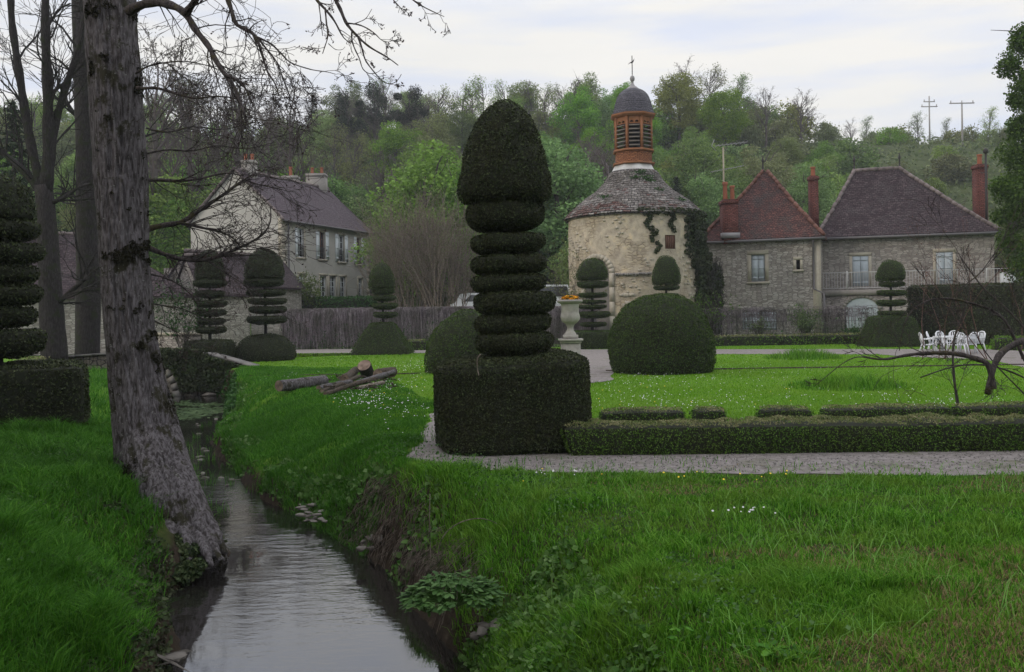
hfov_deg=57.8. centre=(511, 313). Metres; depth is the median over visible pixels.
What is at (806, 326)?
leafy shrub
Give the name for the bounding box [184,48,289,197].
bare hill tree
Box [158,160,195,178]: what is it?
leafy tree
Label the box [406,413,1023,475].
gravel path
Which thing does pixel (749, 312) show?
fence
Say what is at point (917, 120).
young leaf tree
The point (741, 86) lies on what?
young leaf tree
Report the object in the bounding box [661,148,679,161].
hill bush
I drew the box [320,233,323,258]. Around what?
window
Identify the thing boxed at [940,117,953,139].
young leaf tree
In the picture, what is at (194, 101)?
young leaf tree
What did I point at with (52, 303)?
bare tree
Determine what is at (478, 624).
bank stone
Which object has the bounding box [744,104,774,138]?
hill bush
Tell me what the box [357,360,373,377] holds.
log
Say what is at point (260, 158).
leafy tree
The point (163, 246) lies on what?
leafy tree
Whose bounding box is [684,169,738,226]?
leafy tree
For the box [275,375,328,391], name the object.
log
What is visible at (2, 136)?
olive tree
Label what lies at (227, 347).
yew topiary
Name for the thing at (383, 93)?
young leaf tree
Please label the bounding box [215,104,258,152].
young leaf tree
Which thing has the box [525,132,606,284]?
leafy tree
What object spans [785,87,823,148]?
bare hill tree
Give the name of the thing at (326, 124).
leafy tree
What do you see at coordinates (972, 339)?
garden chair
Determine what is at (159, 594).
bank ivy
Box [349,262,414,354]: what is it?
yew topiary
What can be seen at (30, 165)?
young leaf tree
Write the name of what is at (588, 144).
bare hill tree
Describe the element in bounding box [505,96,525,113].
leafy tree
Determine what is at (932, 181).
hill bush
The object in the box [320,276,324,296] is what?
window
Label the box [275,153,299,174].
young leaf tree
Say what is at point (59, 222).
leafy tree
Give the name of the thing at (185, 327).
leafy shrub
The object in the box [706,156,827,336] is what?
stone house
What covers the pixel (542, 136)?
leafy tree
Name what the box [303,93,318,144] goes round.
conifer tree
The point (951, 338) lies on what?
garden chair
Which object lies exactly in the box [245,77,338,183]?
bare hill tree
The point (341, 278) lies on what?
window
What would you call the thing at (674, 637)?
lawn weed
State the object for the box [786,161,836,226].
leafy tree
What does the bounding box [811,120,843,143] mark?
hill bush
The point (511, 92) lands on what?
tree
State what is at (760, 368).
lawn edging
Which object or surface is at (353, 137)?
young leaf tree
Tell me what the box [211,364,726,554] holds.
bank grass
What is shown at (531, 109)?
bare hill tree
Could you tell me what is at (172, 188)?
leafy tree
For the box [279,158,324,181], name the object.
leafy tree
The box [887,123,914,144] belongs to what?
hill bush
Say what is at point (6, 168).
leafy tree
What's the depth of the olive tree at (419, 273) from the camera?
72.11 m
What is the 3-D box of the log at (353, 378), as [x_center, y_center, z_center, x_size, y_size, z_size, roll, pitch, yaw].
[-3.898,1.604,21.299,0.119,0.206,3.249,-1,0,5]
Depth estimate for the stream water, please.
8.26 m
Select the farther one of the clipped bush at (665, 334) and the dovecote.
the dovecote
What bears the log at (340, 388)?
on the ground at (446, 629)
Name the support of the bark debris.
on the ground at (446, 629)
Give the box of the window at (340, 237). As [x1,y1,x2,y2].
[339,236,342,261]
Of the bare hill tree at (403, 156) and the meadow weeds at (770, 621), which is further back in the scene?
the bare hill tree at (403, 156)
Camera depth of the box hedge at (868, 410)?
12.59 m
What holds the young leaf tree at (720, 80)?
on the ground at (446, 629)
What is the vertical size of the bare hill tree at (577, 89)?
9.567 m
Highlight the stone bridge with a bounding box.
[68,347,258,395]
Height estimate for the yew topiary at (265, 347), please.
4.386 m
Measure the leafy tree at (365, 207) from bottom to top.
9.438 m
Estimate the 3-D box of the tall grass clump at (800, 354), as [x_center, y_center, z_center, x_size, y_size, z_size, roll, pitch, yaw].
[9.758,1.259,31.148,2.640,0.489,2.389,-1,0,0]
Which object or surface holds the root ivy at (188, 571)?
attached to the mossy tree at (149, 445)
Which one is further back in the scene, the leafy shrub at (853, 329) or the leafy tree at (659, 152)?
the leafy tree at (659, 152)
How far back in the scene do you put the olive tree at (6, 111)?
127.63 m
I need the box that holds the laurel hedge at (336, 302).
[302,295,376,310]
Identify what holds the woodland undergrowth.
on the ground at (446, 629)
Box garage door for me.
[846,298,877,327]
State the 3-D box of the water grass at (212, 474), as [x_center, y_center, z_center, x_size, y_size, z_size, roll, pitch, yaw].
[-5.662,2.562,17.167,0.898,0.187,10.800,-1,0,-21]
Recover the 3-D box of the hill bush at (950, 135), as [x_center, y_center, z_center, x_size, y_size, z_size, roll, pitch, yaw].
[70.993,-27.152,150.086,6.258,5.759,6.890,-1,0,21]
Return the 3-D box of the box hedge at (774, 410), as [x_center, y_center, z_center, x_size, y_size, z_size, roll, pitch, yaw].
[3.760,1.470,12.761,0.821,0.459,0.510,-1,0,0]
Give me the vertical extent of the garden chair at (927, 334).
0.779 m
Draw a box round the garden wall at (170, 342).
[158,332,202,382]
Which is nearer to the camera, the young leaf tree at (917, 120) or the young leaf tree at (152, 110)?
the young leaf tree at (152, 110)
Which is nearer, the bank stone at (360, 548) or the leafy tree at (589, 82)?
the bank stone at (360, 548)
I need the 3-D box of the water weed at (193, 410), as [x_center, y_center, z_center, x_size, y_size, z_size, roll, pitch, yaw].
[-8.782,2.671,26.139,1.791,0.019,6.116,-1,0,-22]
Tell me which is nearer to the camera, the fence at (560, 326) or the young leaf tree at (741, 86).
the fence at (560, 326)
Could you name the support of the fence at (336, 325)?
on the ground at (446, 629)
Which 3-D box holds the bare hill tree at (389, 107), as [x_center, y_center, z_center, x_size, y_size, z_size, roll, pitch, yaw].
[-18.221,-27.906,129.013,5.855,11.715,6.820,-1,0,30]
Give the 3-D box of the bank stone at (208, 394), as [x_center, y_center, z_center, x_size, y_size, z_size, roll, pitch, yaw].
[-9.970,2.660,30.497,0.446,0.152,0.356,-1,0,42]
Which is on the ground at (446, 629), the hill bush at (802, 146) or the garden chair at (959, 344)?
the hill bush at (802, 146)
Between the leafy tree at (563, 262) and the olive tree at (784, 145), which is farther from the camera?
the olive tree at (784, 145)
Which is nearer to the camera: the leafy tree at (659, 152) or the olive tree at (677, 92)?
the leafy tree at (659, 152)
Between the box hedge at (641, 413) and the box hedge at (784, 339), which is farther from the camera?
the box hedge at (784, 339)
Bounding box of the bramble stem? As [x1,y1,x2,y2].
[438,518,496,563]
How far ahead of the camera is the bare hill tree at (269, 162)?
97.88 m
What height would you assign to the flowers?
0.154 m
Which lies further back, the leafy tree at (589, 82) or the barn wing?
the leafy tree at (589, 82)
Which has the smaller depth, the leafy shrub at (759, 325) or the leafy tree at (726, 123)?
the leafy shrub at (759, 325)
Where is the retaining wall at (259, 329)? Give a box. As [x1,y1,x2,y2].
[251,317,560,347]
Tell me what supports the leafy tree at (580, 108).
on the ground at (446, 629)
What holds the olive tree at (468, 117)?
on the ground at (446, 629)
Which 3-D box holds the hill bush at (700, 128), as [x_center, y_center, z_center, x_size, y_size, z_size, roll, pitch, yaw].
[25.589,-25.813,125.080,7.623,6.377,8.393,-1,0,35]
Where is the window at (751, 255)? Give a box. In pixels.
[751,255,764,281]
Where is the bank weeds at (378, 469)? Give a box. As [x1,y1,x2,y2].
[212,383,448,587]
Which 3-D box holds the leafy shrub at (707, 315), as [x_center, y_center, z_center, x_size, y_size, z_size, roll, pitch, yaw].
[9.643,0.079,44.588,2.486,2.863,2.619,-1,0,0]
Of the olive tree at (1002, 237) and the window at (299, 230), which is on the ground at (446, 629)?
the olive tree at (1002, 237)
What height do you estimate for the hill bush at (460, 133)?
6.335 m
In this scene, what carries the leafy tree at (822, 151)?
on the ground at (446, 629)
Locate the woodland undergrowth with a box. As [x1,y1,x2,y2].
[54,129,1022,306]
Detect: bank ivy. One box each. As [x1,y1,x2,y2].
[66,495,227,671]
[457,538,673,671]
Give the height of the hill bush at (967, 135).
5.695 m
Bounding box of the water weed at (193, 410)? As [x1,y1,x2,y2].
[174,400,222,420]
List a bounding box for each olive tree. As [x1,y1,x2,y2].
[0,99,33,131]
[0,111,37,159]
[38,123,75,185]
[56,198,75,231]
[161,139,208,174]
[199,149,233,189]
[260,117,301,168]
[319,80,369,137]
[387,160,439,220]
[396,196,463,301]
[401,112,465,160]
[443,102,478,153]
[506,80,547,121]
[651,70,708,146]
[658,154,692,201]
[730,92,758,116]
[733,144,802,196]
[766,137,805,182]
[993,205,1022,260]
[994,222,1023,266]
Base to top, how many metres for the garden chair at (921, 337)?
0.779 m
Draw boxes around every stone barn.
[3,231,197,354]
[164,248,305,315]
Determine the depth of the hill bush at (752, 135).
121.75 m
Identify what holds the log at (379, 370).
on the ground at (446, 629)
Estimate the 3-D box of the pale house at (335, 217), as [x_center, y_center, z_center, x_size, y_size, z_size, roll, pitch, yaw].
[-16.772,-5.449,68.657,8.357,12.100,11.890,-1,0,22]
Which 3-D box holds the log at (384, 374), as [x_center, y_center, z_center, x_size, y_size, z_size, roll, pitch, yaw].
[-3.346,1.581,22.895,0.161,0.257,2.510,-1,0,14]
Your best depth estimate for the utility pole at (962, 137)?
127.92 m
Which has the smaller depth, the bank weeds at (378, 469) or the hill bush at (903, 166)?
the bank weeds at (378, 469)
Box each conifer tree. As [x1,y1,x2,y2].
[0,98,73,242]
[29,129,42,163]
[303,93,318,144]
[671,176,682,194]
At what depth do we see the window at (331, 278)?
67.91 m
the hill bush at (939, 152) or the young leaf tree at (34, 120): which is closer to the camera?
the hill bush at (939, 152)
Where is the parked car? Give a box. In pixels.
[450,293,477,307]
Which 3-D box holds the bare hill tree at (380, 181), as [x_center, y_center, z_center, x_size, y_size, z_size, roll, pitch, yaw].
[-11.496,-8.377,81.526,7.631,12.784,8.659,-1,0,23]
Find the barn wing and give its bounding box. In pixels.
[176,253,250,345]
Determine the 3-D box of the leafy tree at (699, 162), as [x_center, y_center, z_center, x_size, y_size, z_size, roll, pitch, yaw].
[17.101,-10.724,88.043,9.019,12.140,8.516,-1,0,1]
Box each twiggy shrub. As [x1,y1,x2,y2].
[339,169,464,306]
[362,175,485,307]
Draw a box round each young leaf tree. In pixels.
[17,146,56,185]
[27,93,42,140]
[144,95,164,133]
[144,95,201,182]
[151,91,171,129]
[165,74,219,137]
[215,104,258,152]
[215,145,269,182]
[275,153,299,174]
[314,120,351,180]
[333,129,379,188]
[337,116,373,168]
[364,78,399,122]
[420,85,461,129]
[424,92,447,118]
[454,80,489,119]
[467,75,503,117]
[487,79,507,104]
[532,81,558,137]
[548,81,569,118]
[695,62,727,101]
[721,72,756,114]
[858,115,874,139]
[905,110,935,142]
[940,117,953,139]
[977,106,998,137]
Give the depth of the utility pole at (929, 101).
149.90 m
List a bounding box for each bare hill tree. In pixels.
[137,16,232,264]
[143,36,262,229]
[168,93,250,173]
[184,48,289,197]
[218,77,261,129]
[240,90,303,173]
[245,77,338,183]
[257,96,289,119]
[295,90,326,120]
[325,92,360,133]
[353,146,406,230]
[356,74,397,126]
[387,141,418,172]
[415,93,445,128]
[450,81,480,116]
[516,80,546,115]
[550,97,566,115]
[556,79,594,141]
[566,117,614,183]
[575,136,655,197]
[670,56,700,108]
[670,133,698,155]
[747,87,779,151]
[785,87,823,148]
[842,119,856,141]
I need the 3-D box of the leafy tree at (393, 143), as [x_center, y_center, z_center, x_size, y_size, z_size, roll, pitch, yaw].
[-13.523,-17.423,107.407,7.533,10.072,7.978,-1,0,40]
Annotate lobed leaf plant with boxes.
[397,569,508,614]
[399,592,443,616]
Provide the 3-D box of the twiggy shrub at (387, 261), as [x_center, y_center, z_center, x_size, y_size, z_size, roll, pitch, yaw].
[-6.287,-3.951,54.032,7.501,8.623,8.041,-1,0,-12]
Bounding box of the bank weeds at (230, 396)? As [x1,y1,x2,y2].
[216,369,237,420]
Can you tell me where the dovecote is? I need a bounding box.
[564,60,700,329]
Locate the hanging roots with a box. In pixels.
[338,473,496,634]
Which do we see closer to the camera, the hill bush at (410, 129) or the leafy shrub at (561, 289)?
the leafy shrub at (561, 289)
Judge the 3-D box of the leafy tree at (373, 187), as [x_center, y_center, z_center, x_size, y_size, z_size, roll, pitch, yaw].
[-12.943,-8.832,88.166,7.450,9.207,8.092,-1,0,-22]
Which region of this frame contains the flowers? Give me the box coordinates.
[561,295,578,299]
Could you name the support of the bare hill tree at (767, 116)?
on the ground at (446, 629)
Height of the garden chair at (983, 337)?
0.779 m
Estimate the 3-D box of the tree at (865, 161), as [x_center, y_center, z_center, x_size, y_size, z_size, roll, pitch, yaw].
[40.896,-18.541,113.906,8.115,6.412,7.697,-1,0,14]
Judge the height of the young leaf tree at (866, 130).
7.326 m
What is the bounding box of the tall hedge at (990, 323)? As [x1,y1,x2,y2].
[905,281,1023,344]
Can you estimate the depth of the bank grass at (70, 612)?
7.22 m
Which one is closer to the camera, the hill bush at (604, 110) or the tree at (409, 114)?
the tree at (409, 114)
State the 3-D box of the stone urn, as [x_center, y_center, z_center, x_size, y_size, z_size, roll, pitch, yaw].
[1.357,0.655,21.500,0.602,1.950,0.602,-1,0,0]
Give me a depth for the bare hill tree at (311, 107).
143.48 m
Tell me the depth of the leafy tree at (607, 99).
148.59 m
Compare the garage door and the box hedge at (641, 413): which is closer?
the box hedge at (641, 413)
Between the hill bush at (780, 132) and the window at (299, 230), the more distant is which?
the hill bush at (780, 132)
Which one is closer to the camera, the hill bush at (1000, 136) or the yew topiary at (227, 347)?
the yew topiary at (227, 347)
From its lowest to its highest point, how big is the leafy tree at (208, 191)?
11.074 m
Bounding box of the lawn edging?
[249,364,1023,376]
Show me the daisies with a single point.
(621, 401)
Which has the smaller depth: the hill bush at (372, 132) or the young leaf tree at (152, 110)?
the young leaf tree at (152, 110)
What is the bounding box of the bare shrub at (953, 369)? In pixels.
[917,242,982,405]
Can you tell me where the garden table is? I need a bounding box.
[933,336,967,350]
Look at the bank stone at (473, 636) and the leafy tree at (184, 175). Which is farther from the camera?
the leafy tree at (184, 175)
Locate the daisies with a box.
[249,359,1011,513]
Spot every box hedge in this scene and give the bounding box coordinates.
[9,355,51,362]
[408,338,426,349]
[559,411,1023,455]
[597,406,685,422]
[688,406,727,420]
[715,332,859,345]
[753,404,814,419]
[817,402,952,419]
[948,400,1023,417]
[989,335,1023,349]
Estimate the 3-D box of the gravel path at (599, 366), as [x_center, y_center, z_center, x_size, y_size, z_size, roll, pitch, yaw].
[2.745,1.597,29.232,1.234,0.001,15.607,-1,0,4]
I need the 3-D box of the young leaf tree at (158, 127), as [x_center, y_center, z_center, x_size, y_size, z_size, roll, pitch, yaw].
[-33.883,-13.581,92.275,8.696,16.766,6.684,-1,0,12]
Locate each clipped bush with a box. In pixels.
[424,308,481,373]
[607,293,716,374]
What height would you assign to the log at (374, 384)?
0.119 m
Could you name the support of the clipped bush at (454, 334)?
on the ground at (446, 629)
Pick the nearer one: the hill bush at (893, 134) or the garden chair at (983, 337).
the garden chair at (983, 337)
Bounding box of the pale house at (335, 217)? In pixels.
[186,154,374,298]
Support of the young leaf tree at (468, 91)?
on the ground at (446, 629)
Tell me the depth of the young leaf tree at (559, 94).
144.25 m
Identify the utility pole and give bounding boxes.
[921,96,937,139]
[949,100,974,145]
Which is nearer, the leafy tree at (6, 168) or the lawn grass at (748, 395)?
the lawn grass at (748, 395)
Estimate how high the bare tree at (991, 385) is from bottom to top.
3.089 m
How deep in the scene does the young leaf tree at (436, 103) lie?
144.87 m
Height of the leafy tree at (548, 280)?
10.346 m
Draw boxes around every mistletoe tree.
[327,90,378,163]
[335,79,407,168]
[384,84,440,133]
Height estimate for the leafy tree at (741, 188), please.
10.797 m
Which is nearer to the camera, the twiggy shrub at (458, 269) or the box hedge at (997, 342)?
the box hedge at (997, 342)
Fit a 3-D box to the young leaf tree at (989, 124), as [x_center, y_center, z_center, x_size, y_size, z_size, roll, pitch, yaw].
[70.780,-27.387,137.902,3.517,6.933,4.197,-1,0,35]
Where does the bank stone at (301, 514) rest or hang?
on the ground at (446, 629)
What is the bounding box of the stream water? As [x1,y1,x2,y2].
[165,383,471,671]
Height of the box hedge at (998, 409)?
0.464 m
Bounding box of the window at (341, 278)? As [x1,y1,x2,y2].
[340,277,343,295]
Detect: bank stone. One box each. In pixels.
[156,649,191,671]
[202,392,215,395]
[295,510,316,516]
[356,546,366,551]
[463,621,486,625]
[468,626,486,639]
[469,631,478,639]
[480,621,493,629]
[490,624,501,631]
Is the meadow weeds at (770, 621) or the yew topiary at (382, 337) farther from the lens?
the yew topiary at (382, 337)
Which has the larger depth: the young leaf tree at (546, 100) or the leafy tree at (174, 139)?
the young leaf tree at (546, 100)
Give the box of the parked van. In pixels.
[540,285,568,305]
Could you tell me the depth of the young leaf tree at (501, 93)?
145.94 m
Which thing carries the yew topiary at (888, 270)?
on the ground at (446, 629)
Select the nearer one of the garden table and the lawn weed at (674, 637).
the lawn weed at (674, 637)
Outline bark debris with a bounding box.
[323,374,396,390]
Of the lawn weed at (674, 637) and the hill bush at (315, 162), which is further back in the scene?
the hill bush at (315, 162)
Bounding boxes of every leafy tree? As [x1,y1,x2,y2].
[0,149,31,185]
[28,91,74,135]
[28,176,69,231]
[54,150,75,219]
[149,157,216,228]
[149,173,205,271]
[149,190,196,273]
[158,122,198,161]
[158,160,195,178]
[172,176,221,251]
[239,138,285,174]
[275,164,315,181]
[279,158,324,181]
[295,109,348,170]
[325,165,369,217]
[344,193,392,267]
[348,139,469,306]
[349,179,381,202]
[350,173,400,213]
[363,120,422,182]
[382,142,442,202]
[391,90,432,125]
[415,153,483,292]
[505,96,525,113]
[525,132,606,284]
[538,130,567,157]
[539,169,571,278]
[540,198,564,284]
[545,80,604,146]
[546,232,568,284]
[564,72,604,121]
[566,126,613,175]
[597,85,623,121]
[609,81,651,122]
[643,115,663,151]
[652,146,669,173]
[654,136,740,210]
[671,126,720,162]
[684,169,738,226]
[689,143,753,220]
[696,86,753,150]
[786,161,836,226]
[802,140,845,172]
[807,153,845,196]
[986,21,1023,282]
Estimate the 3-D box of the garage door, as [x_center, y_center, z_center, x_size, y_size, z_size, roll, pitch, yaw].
[18.255,-0.043,48.413,1.565,1.555,0.078,-1,0,17]
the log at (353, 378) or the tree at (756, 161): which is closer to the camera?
the log at (353, 378)
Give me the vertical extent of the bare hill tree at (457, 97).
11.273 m
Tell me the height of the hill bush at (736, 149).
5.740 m
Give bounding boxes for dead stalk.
[429,502,430,573]
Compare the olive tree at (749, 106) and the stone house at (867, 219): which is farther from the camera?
the olive tree at (749, 106)
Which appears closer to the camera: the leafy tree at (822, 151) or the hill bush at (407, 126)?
the leafy tree at (822, 151)
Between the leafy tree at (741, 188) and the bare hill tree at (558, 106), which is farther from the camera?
the bare hill tree at (558, 106)
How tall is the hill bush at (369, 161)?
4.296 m
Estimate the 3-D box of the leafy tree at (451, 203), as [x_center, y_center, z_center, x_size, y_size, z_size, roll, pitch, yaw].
[-3.047,-5.106,62.879,6.944,11.295,8.042,-1,0,-16]
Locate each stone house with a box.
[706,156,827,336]
[820,148,1022,334]
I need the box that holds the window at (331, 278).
[330,276,334,296]
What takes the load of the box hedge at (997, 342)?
on the ground at (446, 629)
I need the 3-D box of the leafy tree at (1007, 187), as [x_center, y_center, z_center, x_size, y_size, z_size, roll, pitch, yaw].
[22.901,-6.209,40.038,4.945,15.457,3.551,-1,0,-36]
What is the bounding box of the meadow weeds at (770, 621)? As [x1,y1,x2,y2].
[0,428,851,671]
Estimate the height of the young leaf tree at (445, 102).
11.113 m
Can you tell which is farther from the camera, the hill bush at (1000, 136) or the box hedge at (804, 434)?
the hill bush at (1000, 136)
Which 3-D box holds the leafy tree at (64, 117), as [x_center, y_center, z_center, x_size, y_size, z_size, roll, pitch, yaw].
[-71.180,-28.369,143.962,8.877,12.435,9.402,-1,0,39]
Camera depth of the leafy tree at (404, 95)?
141.14 m
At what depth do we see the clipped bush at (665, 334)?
24.23 m
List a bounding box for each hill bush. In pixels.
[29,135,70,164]
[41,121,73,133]
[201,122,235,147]
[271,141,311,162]
[285,151,338,177]
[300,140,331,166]
[324,112,359,148]
[327,160,372,189]
[358,114,392,141]
[362,142,390,166]
[369,155,414,193]
[394,123,421,129]
[401,123,431,136]
[420,111,455,135]
[445,117,477,154]
[532,111,567,137]
[543,119,581,149]
[581,100,613,134]
[594,155,614,178]
[598,119,623,147]
[647,106,683,146]
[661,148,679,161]
[675,98,730,139]
[717,144,764,177]
[729,111,762,146]
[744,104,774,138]
[752,105,793,128]
[753,116,799,147]
[761,132,815,167]
[771,99,816,141]
[774,158,838,207]
[806,171,849,216]
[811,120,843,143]
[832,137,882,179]
[857,128,892,141]
[861,135,877,144]
[874,126,908,144]
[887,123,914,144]
[887,161,914,174]
[900,129,927,143]
[921,151,973,181]
[925,175,949,194]
[930,145,958,158]
[932,128,960,144]
[951,123,981,145]
[976,129,1007,146]
[984,126,1012,146]
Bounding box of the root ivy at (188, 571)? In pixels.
[173,533,207,585]
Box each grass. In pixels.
[0,364,219,671]
[186,420,250,510]
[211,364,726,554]
[254,344,1023,443]
[381,454,1023,671]
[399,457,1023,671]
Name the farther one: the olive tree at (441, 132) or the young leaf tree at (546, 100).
the young leaf tree at (546, 100)
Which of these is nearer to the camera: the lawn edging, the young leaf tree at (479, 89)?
the lawn edging
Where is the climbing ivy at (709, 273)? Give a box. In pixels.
[636,207,727,336]
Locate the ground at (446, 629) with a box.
[0,135,1023,671]
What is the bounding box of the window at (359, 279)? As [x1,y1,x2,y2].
[359,279,360,295]
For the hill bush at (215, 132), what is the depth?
133.88 m
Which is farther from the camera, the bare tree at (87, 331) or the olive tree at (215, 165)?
the olive tree at (215, 165)
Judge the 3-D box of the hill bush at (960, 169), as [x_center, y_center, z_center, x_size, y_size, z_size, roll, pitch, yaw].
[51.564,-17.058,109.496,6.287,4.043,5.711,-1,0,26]
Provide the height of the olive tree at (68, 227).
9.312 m
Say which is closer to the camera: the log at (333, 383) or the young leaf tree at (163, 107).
the log at (333, 383)
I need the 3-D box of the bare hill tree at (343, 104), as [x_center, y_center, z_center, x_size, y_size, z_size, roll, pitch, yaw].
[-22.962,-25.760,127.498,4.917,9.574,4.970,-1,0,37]
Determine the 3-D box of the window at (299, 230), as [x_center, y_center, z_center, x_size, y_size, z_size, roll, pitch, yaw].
[-14.714,-4.874,64.043,0.326,1.989,0.731,-1,0,0]
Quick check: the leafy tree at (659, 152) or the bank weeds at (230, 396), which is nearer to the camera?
the bank weeds at (230, 396)
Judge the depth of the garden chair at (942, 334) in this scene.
34.21 m
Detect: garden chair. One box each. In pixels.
[918,332,937,350]
[926,331,942,350]
[935,331,954,350]
[946,332,965,352]
[948,330,961,350]
[957,332,978,353]
[965,331,985,352]
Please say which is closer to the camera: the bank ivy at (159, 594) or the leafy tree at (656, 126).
the bank ivy at (159, 594)
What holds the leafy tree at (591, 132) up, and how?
on the ground at (446, 629)
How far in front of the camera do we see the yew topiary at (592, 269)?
41.96 m
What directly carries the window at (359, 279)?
in the pale house at (335, 217)
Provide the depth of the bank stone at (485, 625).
6.48 m
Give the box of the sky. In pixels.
[0,0,1023,144]
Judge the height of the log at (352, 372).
0.311 m
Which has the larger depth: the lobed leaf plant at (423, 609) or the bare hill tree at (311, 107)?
the bare hill tree at (311, 107)
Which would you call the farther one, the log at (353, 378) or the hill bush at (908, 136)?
the hill bush at (908, 136)
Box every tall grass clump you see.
[764,345,843,359]
[782,370,914,390]
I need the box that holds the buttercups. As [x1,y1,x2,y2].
[333,385,790,479]
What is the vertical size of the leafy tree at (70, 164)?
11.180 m
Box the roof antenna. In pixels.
[712,141,746,181]
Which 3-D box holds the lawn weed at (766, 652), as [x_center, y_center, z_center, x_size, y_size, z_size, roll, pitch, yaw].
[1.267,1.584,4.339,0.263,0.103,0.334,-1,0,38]
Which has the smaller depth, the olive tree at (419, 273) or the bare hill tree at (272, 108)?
the olive tree at (419, 273)
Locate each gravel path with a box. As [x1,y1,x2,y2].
[295,349,1023,366]
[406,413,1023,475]
[581,354,613,382]
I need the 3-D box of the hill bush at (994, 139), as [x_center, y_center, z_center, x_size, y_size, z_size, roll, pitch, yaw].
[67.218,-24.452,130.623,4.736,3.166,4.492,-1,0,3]
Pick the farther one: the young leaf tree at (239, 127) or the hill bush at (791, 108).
the hill bush at (791, 108)
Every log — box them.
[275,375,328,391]
[316,380,352,389]
[319,374,360,392]
[323,377,375,394]
[340,367,358,380]
[354,369,395,383]
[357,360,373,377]
[358,381,384,388]
[373,367,396,378]
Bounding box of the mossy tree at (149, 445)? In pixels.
[82,0,450,569]
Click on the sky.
(861, 59)
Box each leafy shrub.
[153,273,215,349]
[294,267,323,302]
[300,272,324,308]
[543,236,606,305]
[689,288,740,330]
[745,314,771,335]
[786,303,825,335]
[842,323,860,334]
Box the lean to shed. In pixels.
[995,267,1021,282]
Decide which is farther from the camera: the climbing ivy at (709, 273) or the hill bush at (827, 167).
the hill bush at (827, 167)
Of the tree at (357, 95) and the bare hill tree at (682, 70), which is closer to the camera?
the bare hill tree at (682, 70)
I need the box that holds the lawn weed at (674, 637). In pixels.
[667,626,693,640]
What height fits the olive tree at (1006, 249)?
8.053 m
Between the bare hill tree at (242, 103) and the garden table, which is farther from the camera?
the bare hill tree at (242, 103)
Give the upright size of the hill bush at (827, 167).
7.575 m
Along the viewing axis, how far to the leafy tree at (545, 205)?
68.10 m
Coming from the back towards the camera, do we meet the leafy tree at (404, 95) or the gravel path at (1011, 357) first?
the leafy tree at (404, 95)
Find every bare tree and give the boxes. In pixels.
[0,0,208,359]
[1,0,232,354]
[805,189,1023,427]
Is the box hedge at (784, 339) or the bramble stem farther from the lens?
the box hedge at (784, 339)
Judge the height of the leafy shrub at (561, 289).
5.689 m
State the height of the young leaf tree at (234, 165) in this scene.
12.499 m
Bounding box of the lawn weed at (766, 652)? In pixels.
[755,640,814,669]
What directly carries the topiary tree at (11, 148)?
on the ground at (446, 629)
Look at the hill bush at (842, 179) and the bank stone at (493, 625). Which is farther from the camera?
the hill bush at (842, 179)
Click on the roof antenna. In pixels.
(723, 169)
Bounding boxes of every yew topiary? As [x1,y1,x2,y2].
[0,172,91,425]
[182,249,236,357]
[235,248,296,361]
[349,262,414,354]
[433,98,592,455]
[575,258,610,348]
[652,255,680,294]
[855,259,927,346]
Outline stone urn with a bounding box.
[557,300,582,353]
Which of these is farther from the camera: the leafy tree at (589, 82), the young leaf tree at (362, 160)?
the leafy tree at (589, 82)
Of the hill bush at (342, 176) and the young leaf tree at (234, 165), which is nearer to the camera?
the young leaf tree at (234, 165)
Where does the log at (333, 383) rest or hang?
on the ground at (446, 629)
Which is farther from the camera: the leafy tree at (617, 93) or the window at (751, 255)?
the leafy tree at (617, 93)
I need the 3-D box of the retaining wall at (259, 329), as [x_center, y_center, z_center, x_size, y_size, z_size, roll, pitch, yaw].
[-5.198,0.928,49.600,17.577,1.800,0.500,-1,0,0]
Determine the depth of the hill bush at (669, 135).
122.04 m
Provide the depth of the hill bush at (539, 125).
132.07 m
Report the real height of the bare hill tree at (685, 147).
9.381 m
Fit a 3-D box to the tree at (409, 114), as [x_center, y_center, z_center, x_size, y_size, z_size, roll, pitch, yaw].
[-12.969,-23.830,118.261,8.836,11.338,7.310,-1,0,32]
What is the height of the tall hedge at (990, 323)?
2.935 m
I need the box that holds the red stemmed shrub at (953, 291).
[902,216,1023,359]
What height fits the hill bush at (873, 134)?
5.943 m
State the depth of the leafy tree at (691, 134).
108.24 m
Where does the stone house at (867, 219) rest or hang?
on the ground at (446, 629)
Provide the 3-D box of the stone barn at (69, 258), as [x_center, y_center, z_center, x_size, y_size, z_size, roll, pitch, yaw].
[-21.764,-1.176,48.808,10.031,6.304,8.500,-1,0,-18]
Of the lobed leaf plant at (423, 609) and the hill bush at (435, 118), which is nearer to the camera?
the lobed leaf plant at (423, 609)
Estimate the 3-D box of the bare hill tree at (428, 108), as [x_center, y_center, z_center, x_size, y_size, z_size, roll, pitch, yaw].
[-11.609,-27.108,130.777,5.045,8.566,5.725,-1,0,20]
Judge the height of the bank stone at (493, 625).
0.061 m
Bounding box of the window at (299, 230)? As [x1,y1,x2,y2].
[298,228,301,256]
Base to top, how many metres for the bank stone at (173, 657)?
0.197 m

